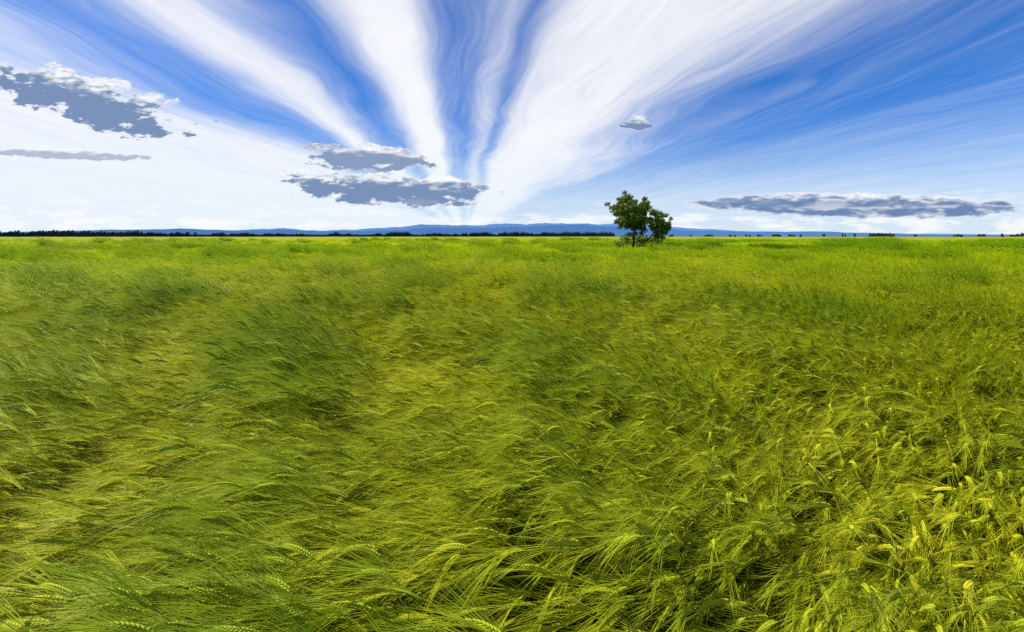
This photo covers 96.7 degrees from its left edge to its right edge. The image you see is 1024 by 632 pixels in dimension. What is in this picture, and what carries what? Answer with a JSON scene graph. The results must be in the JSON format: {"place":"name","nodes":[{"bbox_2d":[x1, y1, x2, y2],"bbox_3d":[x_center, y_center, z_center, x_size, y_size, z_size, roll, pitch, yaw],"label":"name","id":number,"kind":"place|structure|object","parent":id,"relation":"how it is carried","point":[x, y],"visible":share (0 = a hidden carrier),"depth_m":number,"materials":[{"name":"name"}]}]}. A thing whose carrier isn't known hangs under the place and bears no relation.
{"place":"outdoors","nodes":[
{"label":"outdoors","id":0,"kind":"place"},
{"bbox_2d":[1,225,1009,235],"bbox_3d":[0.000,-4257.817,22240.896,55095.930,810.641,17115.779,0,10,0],"label":"mountains","id":1,"kind":"structure","parent":0,"point":[559,229],"depth_m":28308.59,"materials":[{"name":"blue"}]},
{"bbox_2d":[0,245,1023,373],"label":"barley field","id":2,"kind":"structure","parent":0,"point":[970,293],"depth_m":10.84,"materials":[{"name":"green plant"}]},
{"bbox_2d":[0,236,1023,284],"bbox_3d":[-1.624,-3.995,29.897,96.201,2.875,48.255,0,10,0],"label":"barley field","id":3,"kind":"structure","parent":0,"point":[708,249],"depth_m":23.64,"materials":[{"name":"green plant"}]},
{"bbox_2d":[0,0,1023,233],"label":"sky","id":4,"kind":"structure","parent":0,"point":[848,116],"materials":[{"name":"blue"}]},
{"bbox_2d":[0,236,1023,631],"bbox_3d":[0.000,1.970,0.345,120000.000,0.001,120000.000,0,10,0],"label":"ground","id":5,"kind":"structure","parent":0,"point":[521,620],"depth_m":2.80,"materials":[{"name":"green plant"}]},
{"bbox_2d":[0,237,1023,241],"bbox_3d":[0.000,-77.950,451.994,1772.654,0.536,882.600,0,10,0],"label":"distant tree line","id":6,"kind":"object","parent":5,"relation":"on","point":[467,238],"visible":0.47,"depth_m":231.49,"materials":[{"name":"green plant"}]},
{"bbox_2d":[0,230,1023,236],"bbox_3d":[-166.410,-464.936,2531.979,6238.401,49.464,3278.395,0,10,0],"label":"distant woods","id":7,"kind":"object","parent":5,"relation":"on","point":[52,233],"visible":0.9,"depth_m":2996.86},
{"bbox_2d":[604,190,672,248],"bbox_3d":[10.731,-7.585,38.217,5.346,5.819,4.103,-2,10,-10],"label":"tree","id":8,"kind":"object","parent":5,"relation":"on","point":[633,217],"visible":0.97,"depth_m":37.43,"materials":[{"name":"green plant"}]},
{"bbox_2d":[250,223,1015,234],"bbox_3d":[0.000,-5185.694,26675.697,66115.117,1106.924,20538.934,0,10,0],"label":"mountains","id":9,"kind":"structure","parent":0,"point":[478,226],"depth_m":35789.63,"materials":[{"name":"blue"}]}
]}

